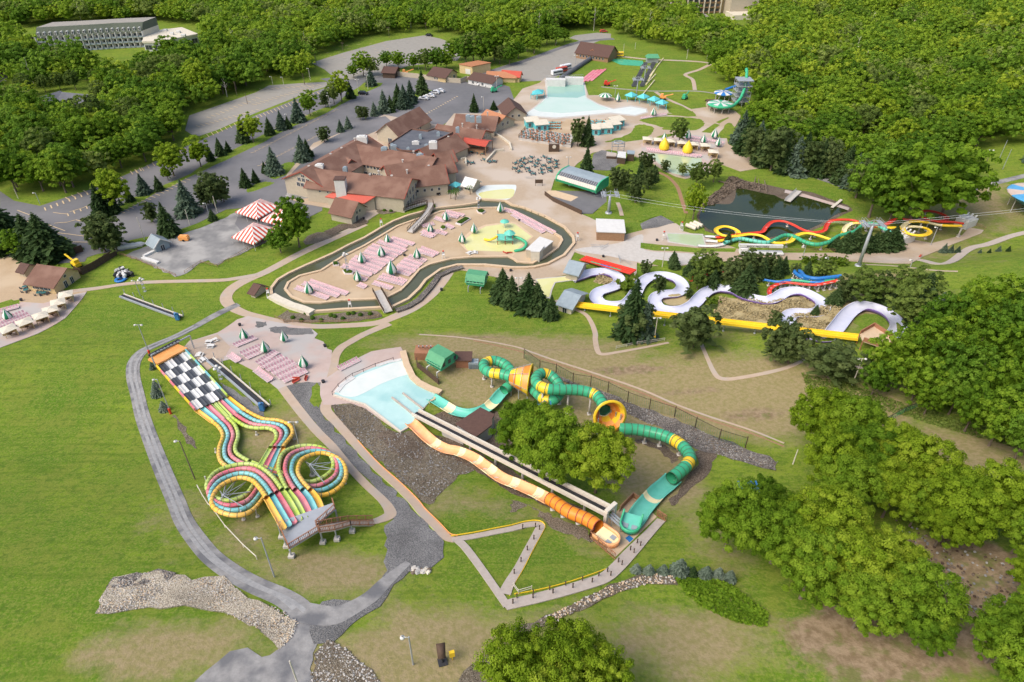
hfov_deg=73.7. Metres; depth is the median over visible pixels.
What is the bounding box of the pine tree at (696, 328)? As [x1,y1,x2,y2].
[668,304,724,354]
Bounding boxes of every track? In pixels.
[419,334,783,443]
[473,340,783,446]
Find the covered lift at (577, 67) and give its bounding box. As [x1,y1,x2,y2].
[559,57,591,77]
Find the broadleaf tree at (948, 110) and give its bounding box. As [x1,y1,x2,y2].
[923,102,955,125]
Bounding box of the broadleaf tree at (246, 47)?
[235,38,258,56]
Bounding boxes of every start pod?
[902,227,915,243]
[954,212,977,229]
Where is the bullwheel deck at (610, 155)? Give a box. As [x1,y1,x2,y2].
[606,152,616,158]
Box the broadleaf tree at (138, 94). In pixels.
[116,86,150,105]
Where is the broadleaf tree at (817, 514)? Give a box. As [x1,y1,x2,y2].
[786,483,875,544]
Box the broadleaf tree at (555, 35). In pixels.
[545,25,566,45]
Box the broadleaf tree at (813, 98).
[802,88,826,112]
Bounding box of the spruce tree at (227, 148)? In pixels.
[224,141,231,152]
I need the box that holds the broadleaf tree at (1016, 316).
[976,297,1023,339]
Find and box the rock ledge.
[268,293,314,315]
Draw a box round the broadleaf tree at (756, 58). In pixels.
[748,49,772,67]
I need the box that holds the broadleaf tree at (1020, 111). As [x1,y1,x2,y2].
[1010,100,1023,121]
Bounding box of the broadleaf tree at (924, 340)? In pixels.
[897,318,952,372]
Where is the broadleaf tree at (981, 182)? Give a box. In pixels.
[921,138,1002,217]
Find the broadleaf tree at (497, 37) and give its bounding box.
[477,22,511,60]
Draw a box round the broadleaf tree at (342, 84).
[328,70,349,101]
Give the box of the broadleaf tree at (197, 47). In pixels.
[187,43,220,57]
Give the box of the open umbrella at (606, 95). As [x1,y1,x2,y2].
[599,93,611,97]
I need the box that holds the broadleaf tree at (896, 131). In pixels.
[885,117,920,142]
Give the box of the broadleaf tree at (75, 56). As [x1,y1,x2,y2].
[65,47,97,79]
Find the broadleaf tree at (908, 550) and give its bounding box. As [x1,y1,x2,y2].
[871,521,932,573]
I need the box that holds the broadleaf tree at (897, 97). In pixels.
[878,86,910,110]
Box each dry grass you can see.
[595,273,614,283]
[714,296,768,321]
[768,296,839,329]
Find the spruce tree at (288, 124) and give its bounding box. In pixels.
[285,116,292,129]
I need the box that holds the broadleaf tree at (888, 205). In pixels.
[871,182,920,221]
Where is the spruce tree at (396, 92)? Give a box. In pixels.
[391,83,399,105]
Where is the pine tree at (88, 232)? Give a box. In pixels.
[74,210,114,251]
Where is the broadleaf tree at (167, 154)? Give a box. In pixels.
[152,141,184,175]
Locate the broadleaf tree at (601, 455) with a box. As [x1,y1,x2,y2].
[562,420,636,493]
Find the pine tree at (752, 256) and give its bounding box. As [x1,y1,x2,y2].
[737,248,764,281]
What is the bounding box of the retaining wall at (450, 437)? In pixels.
[442,432,463,444]
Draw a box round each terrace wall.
[485,149,503,161]
[495,133,511,150]
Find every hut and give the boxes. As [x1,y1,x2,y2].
[247,283,268,297]
[425,344,458,377]
[465,269,488,293]
[555,288,588,313]
[596,218,625,240]
[617,151,625,163]
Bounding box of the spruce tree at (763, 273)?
[755,258,771,282]
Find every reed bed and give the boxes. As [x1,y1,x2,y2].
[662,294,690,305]
[715,297,814,322]
[799,308,840,329]
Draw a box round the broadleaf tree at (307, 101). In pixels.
[297,89,317,115]
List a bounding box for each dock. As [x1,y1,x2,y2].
[784,190,848,209]
[785,188,801,201]
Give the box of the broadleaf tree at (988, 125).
[967,107,1007,146]
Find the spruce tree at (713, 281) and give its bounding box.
[706,268,720,290]
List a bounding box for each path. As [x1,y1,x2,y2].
[56,273,256,296]
[220,224,452,328]
[278,386,395,523]
[320,402,453,542]
[327,322,390,376]
[451,521,544,594]
[454,538,507,607]
[502,518,664,610]
[555,300,668,354]
[601,86,714,93]
[616,202,623,215]
[617,56,708,62]
[654,92,691,110]
[659,172,687,212]
[683,64,711,89]
[700,345,804,380]
[866,264,957,271]
[900,231,1023,264]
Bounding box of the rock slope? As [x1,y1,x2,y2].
[559,376,775,470]
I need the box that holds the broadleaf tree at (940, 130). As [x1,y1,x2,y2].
[917,114,958,142]
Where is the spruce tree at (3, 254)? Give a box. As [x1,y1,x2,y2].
[0,225,10,258]
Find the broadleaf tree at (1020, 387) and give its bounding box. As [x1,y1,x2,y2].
[999,380,1023,407]
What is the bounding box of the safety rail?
[197,485,256,558]
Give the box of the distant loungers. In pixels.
[0,113,723,326]
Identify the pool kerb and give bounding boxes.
[333,394,408,432]
[400,350,442,394]
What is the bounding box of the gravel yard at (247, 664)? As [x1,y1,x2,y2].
[194,624,313,681]
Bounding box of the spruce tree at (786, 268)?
[781,256,790,274]
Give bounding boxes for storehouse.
[467,72,503,87]
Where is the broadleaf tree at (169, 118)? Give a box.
[148,104,185,140]
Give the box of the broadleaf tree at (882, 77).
[869,67,898,86]
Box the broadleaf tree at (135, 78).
[121,75,153,97]
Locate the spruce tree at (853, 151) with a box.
[851,145,856,159]
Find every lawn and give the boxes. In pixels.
[97,52,153,66]
[309,383,321,406]
[594,159,686,225]
[605,124,653,141]
[640,116,704,129]
[640,243,736,251]
[652,259,668,267]
[665,101,695,115]
[702,124,718,132]
[718,123,735,138]
[853,313,888,328]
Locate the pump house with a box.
[456,407,494,440]
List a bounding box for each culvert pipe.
[685,223,696,229]
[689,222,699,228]
[693,220,703,227]
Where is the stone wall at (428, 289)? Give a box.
[395,265,463,312]
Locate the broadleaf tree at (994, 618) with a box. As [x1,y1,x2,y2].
[963,594,1023,672]
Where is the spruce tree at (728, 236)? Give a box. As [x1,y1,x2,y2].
[724,231,732,244]
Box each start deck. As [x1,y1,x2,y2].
[591,498,656,555]
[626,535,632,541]
[856,322,891,349]
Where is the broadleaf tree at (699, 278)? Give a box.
[687,268,709,288]
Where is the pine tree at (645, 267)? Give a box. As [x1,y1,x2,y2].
[640,259,652,273]
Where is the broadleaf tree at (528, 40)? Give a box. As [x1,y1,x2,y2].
[518,33,530,51]
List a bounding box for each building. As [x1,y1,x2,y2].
[23,264,81,293]
[328,197,367,223]
[497,97,527,120]
[526,237,552,257]
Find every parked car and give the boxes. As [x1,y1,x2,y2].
[358,90,367,94]
[429,90,439,94]
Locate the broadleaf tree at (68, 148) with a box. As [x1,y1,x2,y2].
[44,142,77,157]
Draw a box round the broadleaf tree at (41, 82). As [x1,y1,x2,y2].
[34,74,50,91]
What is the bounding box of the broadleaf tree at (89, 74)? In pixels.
[87,69,96,78]
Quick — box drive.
[266,116,390,202]
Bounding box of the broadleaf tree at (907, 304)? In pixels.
[885,286,932,323]
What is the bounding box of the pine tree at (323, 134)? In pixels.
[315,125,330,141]
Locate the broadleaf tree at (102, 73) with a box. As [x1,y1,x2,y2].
[90,59,119,85]
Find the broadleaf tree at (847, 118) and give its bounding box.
[829,104,864,133]
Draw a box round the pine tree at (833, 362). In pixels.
[802,336,874,387]
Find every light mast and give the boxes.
[137,277,145,291]
[213,364,222,379]
[342,252,348,270]
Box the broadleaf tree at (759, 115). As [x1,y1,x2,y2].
[740,101,776,131]
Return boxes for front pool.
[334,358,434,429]
[339,361,406,396]
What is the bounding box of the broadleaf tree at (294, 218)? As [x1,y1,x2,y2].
[271,195,310,247]
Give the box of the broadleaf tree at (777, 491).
[736,473,794,513]
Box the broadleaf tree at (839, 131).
[817,124,854,143]
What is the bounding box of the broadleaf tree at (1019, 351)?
[1003,340,1023,378]
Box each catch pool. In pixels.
[536,276,571,298]
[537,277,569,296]
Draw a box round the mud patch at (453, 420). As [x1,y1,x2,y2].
[433,411,512,449]
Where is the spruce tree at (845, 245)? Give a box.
[833,231,856,253]
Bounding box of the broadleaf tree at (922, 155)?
[914,151,930,158]
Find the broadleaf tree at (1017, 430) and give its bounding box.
[998,410,1023,458]
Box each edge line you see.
[357,452,432,529]
[358,440,457,535]
[451,520,544,595]
[514,568,605,594]
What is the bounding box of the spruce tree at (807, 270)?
[802,261,813,275]
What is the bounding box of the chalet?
[575,41,618,62]
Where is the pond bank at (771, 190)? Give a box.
[697,183,852,239]
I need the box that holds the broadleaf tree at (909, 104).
[896,95,927,114]
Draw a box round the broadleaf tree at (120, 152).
[98,135,131,167]
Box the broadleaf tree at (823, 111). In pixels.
[813,102,845,122]
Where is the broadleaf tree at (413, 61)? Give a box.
[405,53,418,68]
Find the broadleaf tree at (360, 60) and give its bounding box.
[350,51,373,75]
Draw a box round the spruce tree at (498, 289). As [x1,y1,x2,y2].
[488,267,509,306]
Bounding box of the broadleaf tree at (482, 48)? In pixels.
[468,31,495,60]
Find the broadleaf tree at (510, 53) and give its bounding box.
[499,45,519,64]
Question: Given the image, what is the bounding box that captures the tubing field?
[611,59,642,65]
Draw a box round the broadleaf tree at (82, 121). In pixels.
[64,115,107,148]
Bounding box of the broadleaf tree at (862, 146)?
[849,133,885,158]
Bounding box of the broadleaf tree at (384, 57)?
[378,50,391,65]
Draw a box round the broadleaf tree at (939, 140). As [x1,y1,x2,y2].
[924,135,948,153]
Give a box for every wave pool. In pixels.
[526,97,645,116]
[534,95,607,112]
[547,83,584,97]
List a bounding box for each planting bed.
[255,321,266,327]
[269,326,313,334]
[278,310,381,322]
[285,193,307,198]
[303,232,340,244]
[324,218,367,235]
[376,209,396,213]
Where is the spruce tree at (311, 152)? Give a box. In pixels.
[303,139,314,157]
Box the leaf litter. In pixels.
[801,372,1018,448]
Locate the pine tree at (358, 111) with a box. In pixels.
[354,106,364,119]
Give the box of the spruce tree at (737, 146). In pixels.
[731,114,755,156]
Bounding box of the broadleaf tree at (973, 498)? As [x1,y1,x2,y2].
[927,464,1016,547]
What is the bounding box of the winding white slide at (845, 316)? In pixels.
[572,268,906,342]
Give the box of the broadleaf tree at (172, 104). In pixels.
[152,91,188,128]
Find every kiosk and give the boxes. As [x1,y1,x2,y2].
[15,262,34,276]
[486,71,516,82]
[502,70,522,81]
[627,150,634,160]
[705,99,718,107]
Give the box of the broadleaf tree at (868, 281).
[846,264,894,301]
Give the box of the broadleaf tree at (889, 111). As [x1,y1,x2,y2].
[876,98,900,120]
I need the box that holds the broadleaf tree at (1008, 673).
[986,618,1023,681]
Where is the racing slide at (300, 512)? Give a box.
[148,335,373,558]
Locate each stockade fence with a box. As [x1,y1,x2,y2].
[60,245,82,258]
[73,248,117,274]
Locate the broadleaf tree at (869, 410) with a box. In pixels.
[827,394,888,439]
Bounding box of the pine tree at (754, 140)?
[741,122,771,159]
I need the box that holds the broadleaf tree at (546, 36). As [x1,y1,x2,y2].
[540,24,555,43]
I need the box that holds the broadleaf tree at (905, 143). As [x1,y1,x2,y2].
[896,141,919,164]
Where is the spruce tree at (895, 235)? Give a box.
[886,226,907,252]
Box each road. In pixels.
[126,303,316,654]
[297,561,410,625]
[483,38,614,73]
[497,33,610,81]
[769,165,841,187]
[976,174,1023,189]
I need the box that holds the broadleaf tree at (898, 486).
[866,458,931,518]
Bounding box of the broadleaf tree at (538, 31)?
[526,24,544,40]
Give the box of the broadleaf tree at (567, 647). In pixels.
[531,616,610,681]
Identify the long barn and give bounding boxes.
[375,107,431,142]
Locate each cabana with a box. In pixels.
[0,323,18,337]
[15,316,34,330]
[31,311,49,325]
[41,304,59,318]
[50,297,66,309]
[58,289,73,301]
[642,136,652,144]
[653,137,662,145]
[667,139,675,145]
[677,140,686,147]
[691,142,698,149]
[700,143,710,150]
[708,149,718,157]
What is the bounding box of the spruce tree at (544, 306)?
[537,295,546,317]
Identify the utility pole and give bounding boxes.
[289,660,297,681]
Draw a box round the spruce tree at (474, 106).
[468,93,478,112]
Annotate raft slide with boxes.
[405,418,620,547]
[426,356,696,534]
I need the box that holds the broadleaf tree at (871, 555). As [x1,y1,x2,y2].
[815,522,905,601]
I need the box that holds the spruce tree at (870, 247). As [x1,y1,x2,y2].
[857,231,876,254]
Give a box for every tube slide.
[763,279,834,288]
[766,279,837,294]
[791,269,841,286]
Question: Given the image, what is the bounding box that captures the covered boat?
[115,242,144,249]
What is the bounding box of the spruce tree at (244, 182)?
[238,168,252,188]
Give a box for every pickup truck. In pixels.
[418,95,428,99]
[425,93,435,97]
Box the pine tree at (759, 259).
[756,253,768,268]
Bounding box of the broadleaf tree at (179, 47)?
[171,43,196,58]
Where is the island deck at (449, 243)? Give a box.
[287,209,559,300]
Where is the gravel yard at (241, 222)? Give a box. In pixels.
[235,201,320,242]
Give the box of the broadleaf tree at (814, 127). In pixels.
[798,117,829,141]
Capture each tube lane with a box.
[584,69,598,81]
[586,69,602,81]
[590,69,606,80]
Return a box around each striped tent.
[231,222,274,250]
[235,199,275,221]
[260,209,309,226]
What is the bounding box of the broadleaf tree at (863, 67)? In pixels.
[841,60,868,81]
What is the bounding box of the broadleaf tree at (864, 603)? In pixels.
[832,566,914,637]
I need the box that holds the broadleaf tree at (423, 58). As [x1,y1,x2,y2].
[415,48,432,70]
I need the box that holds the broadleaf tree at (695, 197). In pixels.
[685,182,708,219]
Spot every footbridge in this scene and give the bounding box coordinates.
[372,286,392,312]
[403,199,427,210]
[407,201,433,232]
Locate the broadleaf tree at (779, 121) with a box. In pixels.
[764,114,802,134]
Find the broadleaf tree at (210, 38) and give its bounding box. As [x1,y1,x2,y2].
[199,29,229,48]
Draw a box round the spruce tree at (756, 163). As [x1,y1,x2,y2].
[749,132,769,168]
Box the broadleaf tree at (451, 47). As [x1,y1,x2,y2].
[442,38,460,60]
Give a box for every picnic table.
[194,352,203,356]
[198,357,207,362]
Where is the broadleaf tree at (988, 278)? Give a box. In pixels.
[957,274,995,295]
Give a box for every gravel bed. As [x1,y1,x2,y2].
[172,415,196,448]
[218,382,263,419]
[331,404,472,504]
[377,429,425,460]
[592,150,625,170]
[640,216,673,229]
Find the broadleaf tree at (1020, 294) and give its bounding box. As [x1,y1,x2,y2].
[1002,284,1023,311]
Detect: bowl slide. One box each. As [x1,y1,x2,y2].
[707,68,747,112]
[714,85,736,100]
[1007,183,1023,211]
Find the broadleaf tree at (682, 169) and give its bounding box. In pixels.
[676,163,689,174]
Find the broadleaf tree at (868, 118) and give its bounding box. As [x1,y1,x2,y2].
[852,103,884,133]
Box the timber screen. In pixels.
[416,357,438,384]
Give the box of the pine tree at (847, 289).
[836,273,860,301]
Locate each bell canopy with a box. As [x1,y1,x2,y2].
[659,137,668,150]
[682,140,692,153]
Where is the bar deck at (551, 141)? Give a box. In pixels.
[518,127,572,147]
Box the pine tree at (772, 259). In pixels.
[764,252,781,270]
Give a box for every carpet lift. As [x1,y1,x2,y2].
[119,289,183,319]
[206,353,270,410]
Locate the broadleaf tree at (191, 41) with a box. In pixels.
[174,38,199,47]
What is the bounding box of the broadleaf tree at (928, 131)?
[912,129,935,142]
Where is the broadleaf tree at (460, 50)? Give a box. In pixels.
[453,36,475,62]
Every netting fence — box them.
[524,349,748,447]
[889,403,921,417]
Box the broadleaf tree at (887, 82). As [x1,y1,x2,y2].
[873,79,899,94]
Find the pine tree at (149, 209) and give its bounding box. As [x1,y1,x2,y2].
[138,201,156,222]
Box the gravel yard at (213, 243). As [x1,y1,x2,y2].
[126,200,321,276]
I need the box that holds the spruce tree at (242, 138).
[234,120,251,144]
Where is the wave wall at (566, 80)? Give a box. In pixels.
[546,75,583,86]
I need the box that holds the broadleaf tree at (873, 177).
[845,141,916,217]
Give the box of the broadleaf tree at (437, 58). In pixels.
[426,46,444,66]
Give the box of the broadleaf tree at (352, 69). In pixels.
[345,62,360,76]
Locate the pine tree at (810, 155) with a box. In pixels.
[799,140,826,171]
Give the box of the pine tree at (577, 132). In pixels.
[570,117,585,145]
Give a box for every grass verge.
[0,299,19,308]
[90,82,381,220]
[125,213,231,255]
[246,181,273,191]
[269,169,290,178]
[282,162,294,169]
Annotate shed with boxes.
[145,233,171,251]
[381,66,400,77]
[455,351,472,367]
[563,260,587,280]
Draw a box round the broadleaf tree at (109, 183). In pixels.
[89,168,130,205]
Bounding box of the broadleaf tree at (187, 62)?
[182,57,207,92]
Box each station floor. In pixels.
[547,190,577,200]
[552,191,606,213]
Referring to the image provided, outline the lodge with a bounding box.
[282,109,516,212]
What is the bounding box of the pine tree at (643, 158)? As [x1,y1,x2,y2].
[638,151,650,167]
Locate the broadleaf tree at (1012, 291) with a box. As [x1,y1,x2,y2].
[982,272,1023,310]
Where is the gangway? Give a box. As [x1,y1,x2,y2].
[831,199,842,207]
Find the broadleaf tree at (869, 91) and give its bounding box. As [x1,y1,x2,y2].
[856,82,886,106]
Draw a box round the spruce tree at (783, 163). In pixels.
[771,137,794,175]
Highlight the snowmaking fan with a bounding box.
[436,642,454,666]
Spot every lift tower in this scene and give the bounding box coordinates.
[601,189,619,213]
[632,76,643,98]
[640,64,650,81]
[854,217,886,266]
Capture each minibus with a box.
[551,68,562,74]
[556,66,567,71]
[560,63,571,68]
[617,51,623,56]
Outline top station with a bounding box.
[645,54,659,62]
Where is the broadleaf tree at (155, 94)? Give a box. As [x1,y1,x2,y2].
[139,86,173,107]
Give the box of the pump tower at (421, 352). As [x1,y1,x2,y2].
[414,345,432,359]
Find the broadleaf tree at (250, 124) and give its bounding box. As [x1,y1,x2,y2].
[236,111,262,141]
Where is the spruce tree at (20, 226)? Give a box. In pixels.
[8,213,30,263]
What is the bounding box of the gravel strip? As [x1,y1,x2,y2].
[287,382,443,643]
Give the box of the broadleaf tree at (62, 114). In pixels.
[47,102,83,129]
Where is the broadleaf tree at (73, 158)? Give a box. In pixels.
[36,142,87,186]
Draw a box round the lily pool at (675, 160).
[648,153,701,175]
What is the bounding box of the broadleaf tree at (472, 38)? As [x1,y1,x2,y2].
[460,31,485,60]
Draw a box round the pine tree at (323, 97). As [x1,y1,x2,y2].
[318,90,331,106]
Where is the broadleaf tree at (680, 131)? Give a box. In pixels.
[670,117,689,139]
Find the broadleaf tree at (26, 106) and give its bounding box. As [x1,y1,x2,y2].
[11,101,46,125]
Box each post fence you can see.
[118,252,175,274]
[184,245,253,272]
[275,314,378,323]
[332,358,393,394]
[513,583,531,593]
[616,338,664,347]
[768,248,835,251]
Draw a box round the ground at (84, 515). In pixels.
[0,1,1023,681]
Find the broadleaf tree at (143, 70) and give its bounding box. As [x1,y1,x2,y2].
[130,60,161,81]
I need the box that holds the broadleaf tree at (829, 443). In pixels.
[803,424,868,481]
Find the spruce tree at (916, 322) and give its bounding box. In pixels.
[902,299,931,327]
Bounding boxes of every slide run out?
[697,243,724,246]
[704,235,715,237]
[705,240,717,242]
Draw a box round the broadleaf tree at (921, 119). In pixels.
[908,116,935,134]
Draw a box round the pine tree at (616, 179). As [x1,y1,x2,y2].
[608,167,624,189]
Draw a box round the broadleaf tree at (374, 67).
[365,57,379,74]
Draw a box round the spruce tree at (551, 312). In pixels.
[542,295,560,321]
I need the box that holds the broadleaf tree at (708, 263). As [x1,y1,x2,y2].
[689,248,723,274]
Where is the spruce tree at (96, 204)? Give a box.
[87,183,111,218]
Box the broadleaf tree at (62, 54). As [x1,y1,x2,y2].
[49,47,79,66]
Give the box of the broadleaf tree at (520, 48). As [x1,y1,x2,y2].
[512,41,526,58]
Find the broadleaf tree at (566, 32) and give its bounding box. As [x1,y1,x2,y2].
[560,28,569,41]
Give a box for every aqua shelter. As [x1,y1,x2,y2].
[449,182,460,187]
[530,89,544,98]
[625,92,637,101]
[637,93,649,103]
[647,96,660,103]
[655,99,668,106]
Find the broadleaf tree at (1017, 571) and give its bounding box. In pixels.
[1005,548,1023,593]
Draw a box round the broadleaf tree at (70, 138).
[49,121,91,149]
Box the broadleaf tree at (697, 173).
[688,162,709,186]
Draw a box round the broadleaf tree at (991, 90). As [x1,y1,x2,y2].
[971,80,1013,99]
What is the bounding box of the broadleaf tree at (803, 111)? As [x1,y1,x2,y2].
[782,108,814,128]
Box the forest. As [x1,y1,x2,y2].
[0,0,1023,182]
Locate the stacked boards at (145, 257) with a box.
[141,249,159,263]
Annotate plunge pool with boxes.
[666,233,705,246]
[667,234,704,245]
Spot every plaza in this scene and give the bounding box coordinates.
[0,256,86,332]
[0,292,86,347]
[184,334,230,369]
[188,316,331,388]
[284,78,982,288]
[548,119,608,132]
[575,234,703,264]
[667,135,724,148]
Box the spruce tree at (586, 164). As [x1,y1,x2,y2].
[579,146,594,172]
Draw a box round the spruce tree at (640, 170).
[635,161,644,180]
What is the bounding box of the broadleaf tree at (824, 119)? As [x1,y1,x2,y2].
[810,114,834,127]
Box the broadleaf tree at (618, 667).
[570,640,634,681]
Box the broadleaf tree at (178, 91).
[153,81,186,103]
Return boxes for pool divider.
[391,396,417,419]
[402,392,423,410]
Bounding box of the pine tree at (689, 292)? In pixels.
[684,287,694,298]
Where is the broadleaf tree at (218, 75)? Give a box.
[204,63,234,93]
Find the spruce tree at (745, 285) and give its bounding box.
[728,263,759,298]
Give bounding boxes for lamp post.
[134,324,149,353]
[152,378,171,413]
[173,440,195,479]
[253,536,274,576]
[288,421,298,443]
[400,635,413,664]
[653,317,661,337]
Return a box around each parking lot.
[0,76,513,263]
[185,82,326,135]
[312,35,459,79]
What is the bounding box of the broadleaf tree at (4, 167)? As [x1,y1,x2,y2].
[0,149,24,191]
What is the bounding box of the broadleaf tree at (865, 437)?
[841,422,908,470]
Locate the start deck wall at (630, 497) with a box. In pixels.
[619,492,639,510]
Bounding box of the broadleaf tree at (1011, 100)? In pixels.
[987,87,1023,113]
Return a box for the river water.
[273,200,572,309]
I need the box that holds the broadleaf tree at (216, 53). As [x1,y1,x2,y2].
[204,49,229,63]
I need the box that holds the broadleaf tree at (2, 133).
[0,123,14,144]
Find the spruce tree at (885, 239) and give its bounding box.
[874,228,895,253]
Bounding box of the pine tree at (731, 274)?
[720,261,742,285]
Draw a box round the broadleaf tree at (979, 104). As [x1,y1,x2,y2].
[953,94,987,117]
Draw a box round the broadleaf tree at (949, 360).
[922,339,981,378]
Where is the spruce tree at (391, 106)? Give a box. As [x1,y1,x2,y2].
[387,95,395,112]
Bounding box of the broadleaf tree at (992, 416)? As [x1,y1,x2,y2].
[975,387,1023,445]
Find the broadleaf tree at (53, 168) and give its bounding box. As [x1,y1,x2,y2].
[29,147,78,192]
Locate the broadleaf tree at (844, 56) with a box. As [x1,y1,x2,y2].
[825,53,857,75]
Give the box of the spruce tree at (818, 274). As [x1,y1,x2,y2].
[814,271,827,276]
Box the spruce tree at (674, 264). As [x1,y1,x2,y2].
[668,253,680,270]
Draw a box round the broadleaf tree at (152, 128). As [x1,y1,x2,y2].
[134,115,166,143]
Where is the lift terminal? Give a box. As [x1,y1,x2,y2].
[555,165,608,192]
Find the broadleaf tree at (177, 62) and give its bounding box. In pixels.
[160,53,188,71]
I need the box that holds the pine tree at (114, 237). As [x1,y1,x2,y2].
[93,215,134,252]
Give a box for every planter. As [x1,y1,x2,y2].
[332,261,338,266]
[342,268,353,274]
[455,217,470,225]
[476,209,485,213]
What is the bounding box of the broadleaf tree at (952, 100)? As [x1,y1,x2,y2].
[933,95,972,118]
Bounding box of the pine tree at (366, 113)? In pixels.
[361,106,369,118]
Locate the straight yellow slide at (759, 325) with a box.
[575,302,858,340]
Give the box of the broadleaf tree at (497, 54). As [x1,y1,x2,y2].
[492,45,505,63]
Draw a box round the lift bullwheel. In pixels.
[611,140,625,152]
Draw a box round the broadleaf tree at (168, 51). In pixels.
[156,47,181,61]
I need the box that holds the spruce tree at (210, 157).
[205,146,215,162]
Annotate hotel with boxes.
[34,17,198,50]
[670,0,758,19]
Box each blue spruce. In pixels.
[134,173,153,196]
[149,362,155,370]
[150,385,162,399]
[151,381,159,388]
[158,401,170,413]
[172,178,204,219]
[263,147,285,177]
[274,110,286,131]
[288,98,306,123]
[293,134,313,163]
[336,120,344,132]
[343,116,352,129]
[365,68,377,87]
[370,102,379,116]
[377,90,390,114]
[395,84,414,110]
[406,80,417,104]
[629,563,641,575]
[637,301,658,344]
[642,564,655,576]
[656,564,669,576]
[669,558,689,578]
[697,566,713,580]
[712,567,723,579]
[721,570,736,584]
[728,110,749,145]
[781,135,810,178]
[838,152,863,191]
[938,243,947,253]
[947,245,953,252]
[954,245,960,252]
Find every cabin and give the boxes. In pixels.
[523,116,538,127]
[532,119,549,130]
[585,124,600,134]
[597,122,612,133]
[604,119,621,130]
[608,115,625,125]
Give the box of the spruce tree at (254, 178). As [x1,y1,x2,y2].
[251,169,259,183]
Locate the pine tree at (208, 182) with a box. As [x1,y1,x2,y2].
[194,171,230,205]
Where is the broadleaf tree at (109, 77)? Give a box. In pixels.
[101,68,132,90]
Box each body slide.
[714,220,962,247]
[715,210,964,238]
[723,222,891,249]
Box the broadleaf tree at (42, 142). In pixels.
[19,126,57,156]
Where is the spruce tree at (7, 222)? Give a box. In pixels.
[0,209,16,254]
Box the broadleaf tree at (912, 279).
[883,264,948,300]
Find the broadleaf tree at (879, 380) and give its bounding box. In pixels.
[859,360,901,394]
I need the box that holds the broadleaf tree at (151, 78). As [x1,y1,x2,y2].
[147,72,170,86]
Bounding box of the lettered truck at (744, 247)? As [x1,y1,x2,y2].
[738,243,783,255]
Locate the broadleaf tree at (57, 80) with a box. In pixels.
[49,72,63,89]
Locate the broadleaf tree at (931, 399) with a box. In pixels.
[915,371,956,414]
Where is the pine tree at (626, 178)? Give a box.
[618,169,634,190]
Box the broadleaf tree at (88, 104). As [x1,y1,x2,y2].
[69,94,105,116]
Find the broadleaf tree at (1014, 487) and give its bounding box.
[971,457,1023,519]
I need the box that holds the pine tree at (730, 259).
[725,255,744,271]
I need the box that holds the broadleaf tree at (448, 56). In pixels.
[439,49,454,67]
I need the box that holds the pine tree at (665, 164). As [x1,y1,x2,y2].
[660,160,670,171]
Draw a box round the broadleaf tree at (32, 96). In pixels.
[2,87,43,110]
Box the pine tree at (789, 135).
[775,126,801,148]
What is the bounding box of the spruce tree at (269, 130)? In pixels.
[264,117,275,135]
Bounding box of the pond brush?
[704,176,768,204]
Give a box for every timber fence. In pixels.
[397,71,468,82]
[545,191,581,214]
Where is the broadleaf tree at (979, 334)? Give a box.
[959,323,1007,360]
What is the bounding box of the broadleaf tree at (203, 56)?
[190,47,215,63]
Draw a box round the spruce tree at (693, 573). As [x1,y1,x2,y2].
[688,566,697,577]
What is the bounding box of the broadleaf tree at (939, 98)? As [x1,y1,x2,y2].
[927,93,947,108]
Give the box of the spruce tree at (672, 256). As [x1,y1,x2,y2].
[667,251,675,263]
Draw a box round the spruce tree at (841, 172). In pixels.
[828,147,852,185]
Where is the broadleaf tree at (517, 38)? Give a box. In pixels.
[509,33,525,45]
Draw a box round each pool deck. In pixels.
[320,347,440,432]
[641,140,711,177]
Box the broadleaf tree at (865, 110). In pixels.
[860,106,879,114]
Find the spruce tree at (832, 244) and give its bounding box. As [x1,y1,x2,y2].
[825,236,840,249]
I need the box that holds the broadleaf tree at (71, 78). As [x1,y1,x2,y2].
[62,69,78,89]
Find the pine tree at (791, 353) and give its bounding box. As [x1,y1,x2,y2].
[774,322,816,364]
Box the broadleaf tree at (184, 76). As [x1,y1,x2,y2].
[173,66,196,84]
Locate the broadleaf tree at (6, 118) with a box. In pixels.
[0,104,36,131]
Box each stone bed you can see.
[95,570,295,648]
[106,569,175,587]
[313,639,377,681]
[458,655,494,681]
[510,573,677,633]
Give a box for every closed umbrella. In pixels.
[2,308,12,319]
[239,327,248,339]
[260,339,269,352]
[280,331,287,341]
[298,354,308,368]
[304,282,312,293]
[353,269,361,280]
[357,250,365,262]
[377,245,385,256]
[384,234,390,242]
[386,260,396,275]
[413,248,420,258]
[427,223,433,231]
[442,210,449,220]
[458,232,465,242]
[470,221,477,232]
[497,202,503,212]
[615,92,620,101]
[651,106,656,115]
[685,130,690,138]
[700,134,706,142]
[711,129,717,137]
[715,137,721,145]
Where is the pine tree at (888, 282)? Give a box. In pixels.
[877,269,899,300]
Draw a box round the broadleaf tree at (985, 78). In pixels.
[968,77,999,98]
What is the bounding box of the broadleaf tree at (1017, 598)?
[996,582,1023,615]
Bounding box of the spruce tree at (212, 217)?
[207,209,217,221]
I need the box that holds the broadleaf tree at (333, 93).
[324,82,338,103]
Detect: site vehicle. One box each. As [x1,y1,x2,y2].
[64,254,82,267]
[490,85,501,92]
[604,80,615,85]
[660,93,672,99]
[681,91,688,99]
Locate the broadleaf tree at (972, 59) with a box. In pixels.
[951,55,991,74]
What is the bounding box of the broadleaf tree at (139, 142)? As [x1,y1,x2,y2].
[120,127,160,161]
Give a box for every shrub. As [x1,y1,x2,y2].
[616,275,639,294]
[706,296,721,305]
[799,256,813,263]
[810,253,820,262]
[834,255,850,266]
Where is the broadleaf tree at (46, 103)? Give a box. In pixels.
[35,93,61,115]
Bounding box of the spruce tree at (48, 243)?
[22,212,83,264]

